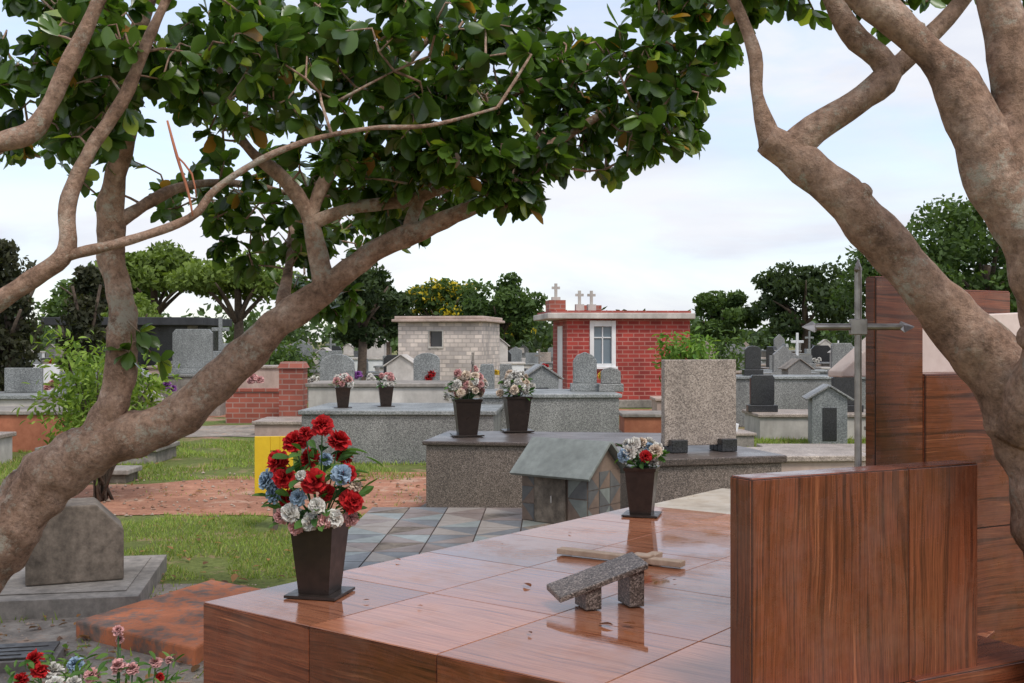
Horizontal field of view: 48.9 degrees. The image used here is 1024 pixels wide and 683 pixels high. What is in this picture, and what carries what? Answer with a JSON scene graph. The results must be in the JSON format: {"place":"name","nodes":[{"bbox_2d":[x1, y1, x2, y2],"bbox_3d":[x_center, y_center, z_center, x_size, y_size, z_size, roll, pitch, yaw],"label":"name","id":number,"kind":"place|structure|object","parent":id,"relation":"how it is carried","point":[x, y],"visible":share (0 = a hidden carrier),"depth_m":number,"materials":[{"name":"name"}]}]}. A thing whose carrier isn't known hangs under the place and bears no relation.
{"place":"outdoors","nodes":[
{"label":"outdoors","id":0,"kind":"place"},
{"bbox_2d":[0,583,264,682],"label":"pavement","id":1,"kind":"structure","parent":0,"point":[47,632],"depth_m":5.92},
{"bbox_2d":[0,641,66,672],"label":"drain grate","id":2,"kind":"object","parent":1,"relation":"on","point":[11,654],"visible":0.78,"depth_m":5.54,"materials":[{"name":"grey metal"}]},
{"bbox_2d":[0,555,166,619],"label":"concrete grave slab","id":3,"kind":"structure","parent":1,"relation":"on","point":[143,574],"depth_m":6.60,"materials":[{"name":"concrete"}]},
{"bbox_2d":[25,497,123,585],"bbox_3d":[-2.726,1.234,7.014,0.560,0.470,0.370,0,0,-22],"label":"weathered house gravestone","id":4,"kind":"object","parent":3,"relation":"on","point":[81,539],"visible":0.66,"depth_m":6.85,"materials":[{"name":"stone"}]},
{"bbox_2d":[3,625,203,682],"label":"flower planter","id":5,"kind":"object","parent":1,"relation":"on","point":[53,672],"visible":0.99,"depth_m":4.15,"materials":[{"name":"plant"}]},
{"bbox_2d":[76,580,259,665],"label":"red grave slab","id":6,"kind":"structure","parent":1,"relation":"on","point":[169,623],"depth_m":6.00,"materials":[{"name":"stone"}]},
{"bbox_2d":[0,439,425,485],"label":"lawn","id":7,"kind":"structure","parent":0,"point":[196,460],"depth_m":14.36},
{"bbox_2d":[0,432,16,463],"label":"pale granite tomb","id":8,"kind":"object","parent":7,"relation":"on","point":[5,446],"visible":0.91,"depth_m":14.75,"materials":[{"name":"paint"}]},
{"bbox_2d":[0,406,78,451],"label":"terracotta tomb","id":9,"kind":"object","parent":7,"relation":"on","point":[27,436],"visible":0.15,"depth_m":16.24,"materials":[{"name":"paint"}]},
{"bbox_2d":[12,465,141,483],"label":"concrete tomb","id":10,"kind":"object","parent":7,"relation":"on","point":[122,474],"visible":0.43,"depth_m":12.66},
{"bbox_2d":[35,441,179,463],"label":"concrete tomb","id":11,"kind":"object","parent":7,"relation":"on","point":[162,454],"visible":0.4,"depth_m":14.81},
{"bbox_2d":[305,380,455,407],"bbox_3d":[-2.050,1.125,18.100,2.300,0.950,1.400,0,0,0],"label":"pale granite tomb","id":12,"kind":"object","parent":7,"relation":"on","point":[321,392],"visible":0.38,"depth_m":17.44,"materials":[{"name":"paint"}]},
{"bbox_2d":[298,403,503,463],"bbox_3d":[-1.452,1.250,15.581,2.600,0.700,1.900,0,0,3],"label":"grey granite tomb","id":13,"kind":"object","parent":7,"relation":"on","point":[399,432],"visible":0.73,"depth_m":14.68,"materials":[{"name":"stone"}]},
{"bbox_2d":[329,373,354,407],"bbox_3d":[-2.323,0.664,15.293,0.364,0.473,0.293,0,0,0],"label":"flower vase","id":14,"kind":"object","parent":13,"relation":"on","point":[342,388],"visible":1,"depth_m":15.22,"materials":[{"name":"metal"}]},
{"bbox_2d":[374,372,396,406],"bbox_3d":[-1.753,0.660,15.591,0.316,0.480,0.296,0,0,0],"label":"flower vase","id":15,"kind":"object","parent":13,"relation":"on","point":[385,386],"visible":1,"depth_m":15.52,"materials":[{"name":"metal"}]},
{"bbox_2d":[115,514,360,587],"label":"lawn","id":16,"kind":"structure","parent":0,"point":[215,568],"depth_m":8.51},
{"bbox_2d":[255,436,292,529],"bbox_3d":[-2.011,1.200,9.513,0.320,0.800,0.052,0,0,-5],"label":"yellow sign","id":17,"kind":"object","parent":16,"relation":"on","point":[264,445],"visible":0.41,"depth_m":9.48,"materials":[{"name":"paint"}]},
{"bbox_2d":[72,472,425,515],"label":"dirt path","id":18,"kind":"structure","parent":0,"point":[386,487],"depth_m":11.54,"materials":[{"name":"soil"}]},
{"bbox_2d":[12,314,181,501],"bbox_3d":[-4.061,0.674,11.197,1.596,1.869,1.679,0,0,0],"label":"green shrub","id":19,"kind":"object","parent":18,"relation":"on","point":[86,378],"visible":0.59,"depth_m":10.97,"materials":[{"name":"green plant"}]},
{"bbox_2d":[0,461,419,678],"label":"fallen leaves","id":20,"kind":"object","parent":18,"relation":"on","point":[233,577],"visible":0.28,"depth_m":7.40,"materials":[{"name":"brown plant"}]},
{"bbox_2d":[0,471,425,682],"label":"pebbles","id":21,"kind":"object","parent":18,"relation":"on","point":[152,514],"visible":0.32,"depth_m":11.05,"materials":[{"name":"stone"}]},
{"bbox_2d":[226,388,278,422],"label":"brick wall","id":22,"kind":"structure","parent":0,"point":[246,405],"depth_m":22.00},
{"bbox_2d":[186,425,622,436],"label":"pavement","id":23,"kind":"structure","parent":0,"point":[231,430],"depth_m":19.88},
{"bbox_2d":[252,417,301,434],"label":"concrete tomb","id":24,"kind":"object","parent":23,"relation":"on","point":[275,426],"visible":0.51,"depth_m":19.04,"materials":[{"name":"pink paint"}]},
{"bbox_2d":[277,361,309,416],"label":"brick pillar","id":25,"kind":"structure","parent":23,"relation":"on","point":[292,388],"depth_m":21.00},
{"bbox_2d":[320,354,354,380],"bbox_3d":[-3.200,0.915,20.600,0.769,1.370,0.240,0,0,0],"label":"gravestone","id":26,"kind":"object","parent":23,"relation":"on","point":[332,366],"visible":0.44,"depth_m":20.54,"materials":[{"name":"grey stone"}]},
{"bbox_2d":[413,353,439,379],"bbox_3d":[-1.500,0.900,19.800,0.570,1.400,0.240,0,0,0],"label":"gravestone","id":27,"kind":"object","parent":23,"relation":"on","point":[424,364],"visible":0.38,"depth_m":19.74,"materials":[{"name":"grey stone"}]},
{"bbox_2d":[480,364,494,398],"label":"gravestone","id":28,"kind":"object","parent":23,"relation":"on","point":[487,371],"visible":0.35,"depth_m":18.94,"materials":[{"name":"grey stone"}]},
{"bbox_2d":[524,364,563,388],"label":"house tomb","id":29,"kind":"object","parent":23,"relation":"on","point":[542,376],"visible":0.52,"depth_m":20.50,"materials":[{"name":"grey stone"}]},
{"bbox_2d":[209,409,651,416],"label":"dirt path","id":30,"kind":"structure","parent":0,"point":[619,409],"depth_m":26.34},
{"bbox_2d":[158,374,225,415],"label":"grey granite tomb","id":31,"kind":"object","parent":30,"relation":"on","point":[220,410],"visible":0.12,"depth_m":24.04,"materials":[{"name":"stone"}]},
{"bbox_2d":[170,329,212,373],"bbox_3d":[-6.950,0.215,24.500,1.054,0.970,0.300,0,0,0],"label":"gravestone","id":32,"kind":"object","parent":31,"relation":"on","point":[192,349],"visible":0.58,"depth_m":24.43,"materials":[{"name":"grey stone"}]},
{"bbox_2d":[146,365,278,387],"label":"stone tomb","id":33,"kind":"object","parent":30,"relation":"on","point":[269,374],"visible":0.09,"depth_m":25.24,"materials":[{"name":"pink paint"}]},
{"bbox_2d":[648,326,720,381],"bbox_3d":[3.663,0.638,23.877,1.538,1.934,1.630,0,0,13],"label":"green shrub","id":34,"kind":"object","parent":30,"relation":"on","point":[690,352],"visible":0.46,"depth_m":23.76,"materials":[{"name":"green plant"}]},
{"bbox_2d":[89,342,794,484],"bbox_3d":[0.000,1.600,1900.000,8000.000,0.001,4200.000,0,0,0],"label":"ground","id":35,"kind":"structure","parent":0,"point":[215,421],"depth_m":21.69,"materials":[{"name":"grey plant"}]},
{"bbox_2d":[0,238,44,390],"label":"cypress tree","id":36,"kind":"object","parent":35,"relation":"on","point":[16,346],"visible":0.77,"depth_m":21.85,"materials":[{"name":"green plant"}]},
{"bbox_2d":[0,368,65,405],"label":"grave tomb","id":37,"kind":"object","parent":35,"relation":"on","point":[16,392],"visible":0.48,"depth_m":19.48,"materials":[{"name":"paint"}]},
{"bbox_2d":[33,364,59,382],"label":"grave tomb","id":38,"kind":"object","parent":35,"relation":"on","point":[51,368],"visible":0.05,"depth_m":30.13,"materials":[{"name":"stone"}]},
{"bbox_2d":[53,263,107,388],"bbox_3d":[-8.696,0.058,22.768,1.235,3.313,1.226,0,0,0],"label":"cypress tree","id":39,"kind":"object","parent":35,"relation":"on","point":[84,317],"visible":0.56,"depth_m":22.57,"materials":[{"name":"green plant"}]},
{"bbox_2d":[32,260,165,328],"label":"flat crown tree","id":40,"kind":"object","parent":35,"relation":"on","point":[50,306],"visible":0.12,"depth_m":60.33,"materials":[{"name":"green plant"}]},
{"bbox_2d":[54,292,163,345],"bbox_3d":[-12.974,0.023,37.724,4.156,3.406,4.155,0,0,-40],"label":"broadleaf tree","id":41,"kind":"object","parent":35,"relation":"on","point":[145,307],"visible":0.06,"depth_m":37.65,"materials":[{"name":"green plant"}]},
{"bbox_2d":[41,317,231,369],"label":"dark flat roof mausoleum","id":42,"kind":"structure","parent":35,"relation":"on","point":[164,328],"depth_m":36.05,"materials":[{"name":"black stone"}]},
{"bbox_2d":[91,239,210,314],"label":"flat crown tree","id":43,"kind":"object","parent":35,"relation":"on","point":[155,266],"visible":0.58,"depth_m":56.08,"materials":[{"name":"green plant"}]},
{"bbox_2d":[171,317,228,363],"bbox_3d":[-7.997,0.463,30.482,2.034,2.275,1.392,0,0,4],"label":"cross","id":44,"kind":"object","parent":35,"relation":"on","point":[219,328],"visible":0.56,"depth_m":30.75,"materials":[{"name":"grey stone"}]},
{"bbox_2d":[163,249,302,339],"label":"flat crown tree","id":45,"kind":"object","parent":35,"relation":"on","point":[206,279],"visible":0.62,"depth_m":52.88,"materials":[{"name":"green plant"}]},
{"bbox_2d":[265,333,327,389],"bbox_3d":[-6.399,0.709,30.080,2.806,1.888,2.812,0,0,-44],"label":"green shrub","id":46,"kind":"object","parent":35,"relation":"on","point":[278,356],"visible":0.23,"depth_m":29.73,"materials":[{"name":"green plant"}]},
{"bbox_2d":[288,339,342,400],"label":"grave tomb","id":47,"kind":"object","parent":35,"relation":"on","point":[307,352],"visible":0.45,"depth_m":31.06,"materials":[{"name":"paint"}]},
{"bbox_2d":[313,347,331,359],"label":"grave tomb","id":48,"kind":"object","parent":35,"relation":"on","point":[325,349],"visible":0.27,"depth_m":32.51,"materials":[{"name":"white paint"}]},
{"bbox_2d":[43,357,821,392],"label":"grave flowers","id":49,"kind":"object","parent":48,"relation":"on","point":[253,378],"visible":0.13,"depth_m":22.22,"materials":[{"name":"fabric"}]},
{"bbox_2d":[330,262,402,379],"bbox_3d":[-5.545,-0.801,39.904,3.223,5.035,3.242,0,0,0],"label":"tree","id":50,"kind":"object","parent":35,"relation":"on","point":[360,334],"visible":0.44,"depth_m":39.90,"materials":[{"name":"green plant"}]},
{"bbox_2d":[350,336,387,370],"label":"grave tomb","id":51,"kind":"object","parent":35,"relation":"on","point":[376,354],"visible":0.16,"depth_m":46.34,"materials":[{"name":"white paint"}]},
{"bbox_2d":[369,285,415,355],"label":"broadleaf tree","id":52,"kind":"object","parent":35,"relation":"on","point":[389,325],"visible":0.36,"depth_m":63.56,"materials":[{"name":"green plant"}]},
{"bbox_2d":[0,0,788,592],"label":"spreading tree","id":53,"kind":"object","parent":35,"relation":"on","point":[98,76],"visible":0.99,"depth_m":4.42,"materials":[{"name":"green plant"}]},
{"bbox_2d":[166,120,196,215],"bbox_3d":[-1.106,-0.580,3.764,0.106,0.322,0.021,0,0,0],"label":"orange ribbon","id":54,"kind":"object","parent":53,"relation":"attached to","point":[178,159],"visible":1,"depth_m":3.76,"materials":[{"name":"fabric"}]},
{"bbox_2d":[383,354,413,379],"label":"grave tomb","id":55,"kind":"object","parent":35,"relation":"on","point":[400,367],"visible":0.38,"depth_m":24.45,"materials":[{"name":"white paint"}]},
{"bbox_2d":[404,277,478,315],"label":"yellow flowering tree","id":56,"kind":"object","parent":35,"relation":"on","point":[441,297],"visible":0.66,"depth_m":66.93,"materials":[{"name":"green plant"}]},
{"bbox_2d":[29,303,865,357],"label":"distant trees","id":57,"kind":"object","parent":35,"relation":"on","point":[542,339],"visible":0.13,"depth_m":104.97,"materials":[{"name":"green plant"}]},
{"bbox_2d":[343,507,552,570],"bbox_3d":[0.051,1.425,7.259,2.291,0.350,2.391,0,0,2],"label":"patchwork stone tomb","id":58,"kind":"object","parent":35,"relation":"on","point":[376,535],"visible":0.28,"depth_m":7.48,"materials":[{"name":"tile"}]},
{"bbox_2d":[510,437,626,523],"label":"miniature house","id":59,"kind":"structure","parent":58,"relation":"on","point":[564,479],"depth_m":7.73,"materials":[{"name":"grey stone"}]},
{"bbox_2d":[391,316,504,387],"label":"pale stone mausoleum","id":60,"kind":"structure","parent":35,"relation":"on","point":[452,343],"depth_m":32.77,"materials":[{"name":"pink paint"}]},
{"bbox_2d":[430,331,441,346],"bbox_3d":[-2.198,-0.075,32.910,0.380,0.450,0.020,0,0,10],"label":"window","id":61,"kind":"structure","parent":60,"relation":"in","point":[435,336],"depth_m":32.90,"materials":[{"name":"grey"}]},
{"bbox_2d":[457,272,547,347],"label":"broadleaf tree","id":62,"kind":"object","parent":35,"relation":"on","point":[511,303],"visible":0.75,"depth_m":55.16,"materials":[{"name":"green plant"}]},
{"bbox_2d":[500,338,525,377],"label":"grave tomb","id":63,"kind":"object","parent":35,"relation":"on","point":[517,366],"visible":0.29,"depth_m":40.98,"materials":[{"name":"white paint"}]},
{"bbox_2d":[505,321,538,350],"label":"yellow flowering tree","id":64,"kind":"object","parent":35,"relation":"on","point":[519,336],"visible":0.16,"depth_m":63.59,"materials":[{"name":"green plant"}]},
{"bbox_2d":[509,347,542,368],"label":"grave tomb","id":65,"kind":"object","parent":35,"relation":"on","point":[530,359],"visible":0.31,"depth_m":47.13,"materials":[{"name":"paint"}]},
{"bbox_2d":[421,431,660,507],"bbox_3d":[0.521,1.242,10.420,2.700,0.715,1.400,0,0,8],"label":"dark granite tomb","id":66,"kind":"object","parent":35,"relation":"on","point":[469,472],"visible":0.35,"depth_m":9.98,"materials":[{"name":"stone"}]},
{"bbox_2d":[442,369,488,436],"bbox_3d":[-0.432,0.563,10.530,0.432,0.624,0.408,0,0,0],"label":"flower vase","id":67,"kind":"object","parent":66,"relation":"on","point":[467,407],"visible":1,"depth_m":10.40,"materials":[{"name":"metal"}]},
{"bbox_2d":[496,370,535,431],"bbox_3d":[0.037,0.574,10.998,0.400,0.602,0.377,0,0,0],"label":"flower vase","id":68,"kind":"object","parent":66,"relation":"on","point":[517,406],"visible":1,"depth_m":10.91,"materials":[{"name":"metal"}]},
{"bbox_2d":[481,389,621,431],"bbox_3d":[0.526,1.180,17.152,2.050,0.840,1.800,0,0,-3],"label":"grey granite tomb","id":69,"kind":"object","parent":35,"relation":"on","point":[559,410],"visible":0.48,"depth_m":16.31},
{"bbox_2d":[570,352,598,390],"bbox_3d":[1.120,0.461,17.300,0.446,0.598,0.240,0,0,0],"label":"gravestone","id":70,"kind":"object","parent":69,"relation":"on","point":[584,371],"visible":0.86,"depth_m":17.24,"materials":[{"name":"grey stone"}]},
{"bbox_2d":[598,367,623,391],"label":"gravestone","id":71,"kind":"object","parent":69,"relation":"on","point":[610,379],"visible":1,"depth_m":17.04,"materials":[{"name":"grey stone"}]},
{"bbox_2d":[204,507,995,682],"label":"tomb","id":72,"kind":"object","parent":35,"relation":"on","point":[480,613],"visible":0.6,"depth_m":3.52,"materials":[{"name":"tile"}]},
{"bbox_2d":[252,414,382,600],"bbox_3d":[-0.646,0.541,3.772,0.426,0.611,0.366,0,0,0],"label":"flower vase","id":73,"kind":"object","parent":72,"relation":"on","point":[317,529],"visible":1,"depth_m":3.71,"materials":[{"name":"metal"}]},
{"bbox_2d":[547,552,647,609],"bbox_3d":[0.273,0.769,3.604,0.300,0.154,0.129,0,0,-17],"label":"granite book stand","id":74,"kind":"object","parent":72,"relation":"on","point":[585,586],"visible":1,"depth_m":3.58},
{"bbox_2d":[557,547,684,567],"bbox_3d":[0.415,0.828,4.350,0.530,0.032,0.280,0,0,32],"label":"fallen wooden cross","id":75,"kind":"object","parent":72,"relation":"on","point":[652,558],"visible":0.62,"depth_m":4.35,"materials":[{"name":"brown wood"}]},
{"bbox_2d":[614,437,669,517],"bbox_3d":[0.636,0.654,5.497,0.263,0.386,0.236,0,0,0],"label":"flower vase","id":76,"kind":"object","parent":72,"relation":"on","point":[641,471],"visible":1,"depth_m":5.44,"materials":[{"name":"metal"}]},
{"bbox_2d":[730,460,976,682],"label":"wood tile headstone","id":77,"kind":"object","parent":72,"relation":"on","point":[863,574],"visible":1,"depth_m":2.72,"materials":[{"name":"wood"}]},
{"bbox_2d":[802,259,913,466],"bbox_3d":[0.923,0.312,3.000,0.300,1.069,0.080,0,0,0],"label":"steel cross","id":78,"kind":"object","parent":72,"relation":"on","point":[857,326],"visible":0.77,"depth_m":2.99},
{"bbox_2d":[533,283,694,407],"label":"brick mausoleum","id":79,"kind":"structure","parent":35,"relation":"on","point":[622,342],"depth_m":27.05,"materials":[{"name":"brick"}]},
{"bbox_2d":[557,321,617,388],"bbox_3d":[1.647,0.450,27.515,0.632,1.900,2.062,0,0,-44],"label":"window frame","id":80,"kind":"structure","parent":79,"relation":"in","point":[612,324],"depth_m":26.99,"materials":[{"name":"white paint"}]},
{"bbox_2d":[594,327,610,363],"bbox_3d":[2.170,0.090,27.049,0.426,0.880,0.030,0,0,-6],"label":"window glass","id":81,"kind":"structure","parent":79,"relation":"in","point":[597,330],"depth_m":27.04,"materials":[{"name":"grey"}]},
{"bbox_2d":[619,410,660,432],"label":"terracotta tomb","id":82,"kind":"object","parent":35,"relation":"on","point":[639,421],"visible":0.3,"depth_m":19.44,"materials":[{"name":"paint"}]},
{"bbox_2d":[655,488,729,513],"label":"beige marble tomb","id":83,"kind":"object","parent":35,"relation":"on","point":[716,501],"visible":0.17,"depth_m":6.04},
{"bbox_2d":[617,359,786,508],"bbox_3d":[1.324,0.870,8.725,1.250,1.460,1.000,0,0,-15],"label":"granite tomb with headstone","id":84,"kind":"object","parent":35,"relation":"on","point":[698,425],"visible":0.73,"depth_m":8.62,"materials":[{"name":"stone"}]},
{"bbox_2d":[691,324,754,370],"bbox_3d":[5.700,0.582,33.001,2.815,2.190,2.960,0,0,27],"label":"green shrub","id":85,"kind":"object","parent":35,"relation":"on","point":[723,348],"visible":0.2,"depth_m":32.92,"materials":[{"name":"green plant"}]},
{"bbox_2d":[690,289,762,345],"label":"broadleaf tree","id":86,"kind":"object","parent":35,"relation":"on","point":[721,309],"visible":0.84,"depth_m":81.38,"materials":[{"name":"green plant"}]},
{"bbox_2d":[741,345,819,374],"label":"grave tomb","id":87,"kind":"object","parent":35,"relation":"on","point":[782,355],"visible":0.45,"depth_m":29.78,"materials":[{"name":"stone"}]},
{"bbox_2d":[761,334,801,356],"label":"grave tomb","id":88,"kind":"object","parent":35,"relation":"on","point":[779,340],"visible":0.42,"depth_m":68.58,"materials":[{"name":"stone"}]},
{"bbox_2d":[763,355,826,374],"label":"grave tomb","id":89,"kind":"object","parent":35,"relation":"on","point":[807,359],"visible":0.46,"depth_m":35.59,"materials":[{"name":"grey stone"}]},
{"bbox_2d":[778,358,813,374],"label":"grave tomb","id":90,"kind":"object","parent":35,"relation":"on","point":[793,366],"visible":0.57,"depth_m":27.91,"materials":[{"name":"grey stone"}]},
{"bbox_2d":[736,375,865,426],"bbox_3d":[5.650,1.125,21.550,3.500,0.950,1.100,0,0,0],"label":"grey granite tomb","id":91,"kind":"object","parent":35,"relation":"on","point":[790,391],"visible":0.1,"depth_m":21.04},
{"bbox_2d":[742,346,762,375],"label":"gravestone","id":92,"kind":"object","parent":91,"relation":"on","point":[752,360],"visible":0.93,"depth_m":21.45,"materials":[{"name":"black stone"}]},
{"bbox_2d":[827,343,852,374],"bbox_3d":[6.300,0.340,21.500,0.496,0.620,0.200,0,0,0],"label":"gravestone","id":93,"kind":"object","parent":91,"relation":"on","point":[839,351],"visible":0.48,"depth_m":21.45,"materials":[{"name":"grey stone"}]},
{"bbox_2d":[743,260,865,352],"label":"broadleaf tree","id":94,"kind":"object","parent":35,"relation":"on","point":[811,285],"visible":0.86,"depth_m":79.21,"materials":[{"name":"green plant"}]},
{"bbox_2d":[811,345,830,362],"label":"grave tomb","id":95,"kind":"object","parent":35,"relation":"on","point":[817,351],"visible":0.3,"depth_m":51.76,"materials":[{"name":"black stone"}]},
{"bbox_2d":[625,0,1023,556],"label":"leaning tree","id":96,"kind":"object","parent":35,"relation":"on","point":[980,349],"visible":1,"depth_m":2.84,"materials":[{"name":"brown plant"}]},
{"bbox_2d":[829,222,983,339],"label":"broadleaf tree","id":97,"kind":"object","parent":35,"relation":"on","point":[947,264],"visible":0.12,"depth_m":42.16,"materials":[{"name":"green plant"}]},
{"bbox_2d":[828,276,1023,682],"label":"wood tile shrine","id":98,"kind":"object","parent":35,"relation":"on","point":[922,404],"visible":0.37,"depth_m":3.20,"materials":[{"name":"wood"}]},
{"bbox_2d":[907,193,1017,312],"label":"broadleaf tree","id":99,"kind":"object","parent":35,"relation":"on","point":[963,222],"visible":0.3,"depth_m":42.88,"materials":[{"name":"green plant"}]},
{"bbox_2d":[0,0,1022,341],"label":"sky","id":100,"kind":"structure","parent":0,"point":[673,233],"materials":[{"name":"white"}]},
{"bbox_2d":[754,439,865,445],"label":"lawn","id":101,"kind":"structure","parent":0,"point":[788,443],"depth_m":17.78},
{"bbox_2d":[0,432,865,680],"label":"grass","id":102,"kind":"structure","parent":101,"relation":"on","point":[227,448],"depth_m":9.66,"materials":[{"name":"green plant"}]},
{"bbox_2d":[736,423,756,446],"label":"grave tomb","id":103,"kind":"object","parent":101,"relation":"on","point":[745,438],"visible":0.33,"depth_m":16.58,"materials":[{"name":"concrete"}]},
{"bbox_2d":[742,409,865,438],"bbox_3d":[5.100,1.390,18.950,2.200,0.420,1.300,0,0,0],"label":"pale granite tomb","id":104,"kind":"object","parent":101,"relation":"on","point":[785,423],"visible":0.41,"depth_m":18.34,"materials":[{"name":"stone"}]},
{"bbox_2d":[746,375,777,411],"bbox_3d":[4.200,0.870,18.900,0.496,0.620,0.200,0,0,0],"label":"gravestone","id":105,"kind":"object","parent":104,"relation":"on","point":[761,393],"visible":1,"depth_m":18.85,"materials":[{"name":"black stone"}]},
{"bbox_2d":[831,377,863,411],"bbox_3d":[5.600,0.870,18.900,0.558,0.620,0.200,0,0,0],"label":"gravestone","id":106,"kind":"object","parent":104,"relation":"on","point":[845,385],"visible":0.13,"depth_m":18.85,"materials":[{"name":"black stone"}]},
{"bbox_2d":[747,446,865,471],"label":"pale granite tomb","id":107,"kind":"object","parent":101,"relation":"on","point":[811,458],"visible":0.21,"depth_m":11.06,"materials":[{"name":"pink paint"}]},
{"bbox_2d":[756,444,865,452],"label":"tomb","id":108,"kind":"object","parent":101,"relation":"on","point":[850,446],"visible":0.08,"depth_m":14.93,"materials":[{"name":"stone"}]},
{"bbox_2d":[802,384,853,443],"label":"house tomb","id":109,"kind":"object","parent":101,"relation":"on","point":[827,413],"visible":0.88,"depth_m":17.00,"materials":[{"name":"grey stone"}]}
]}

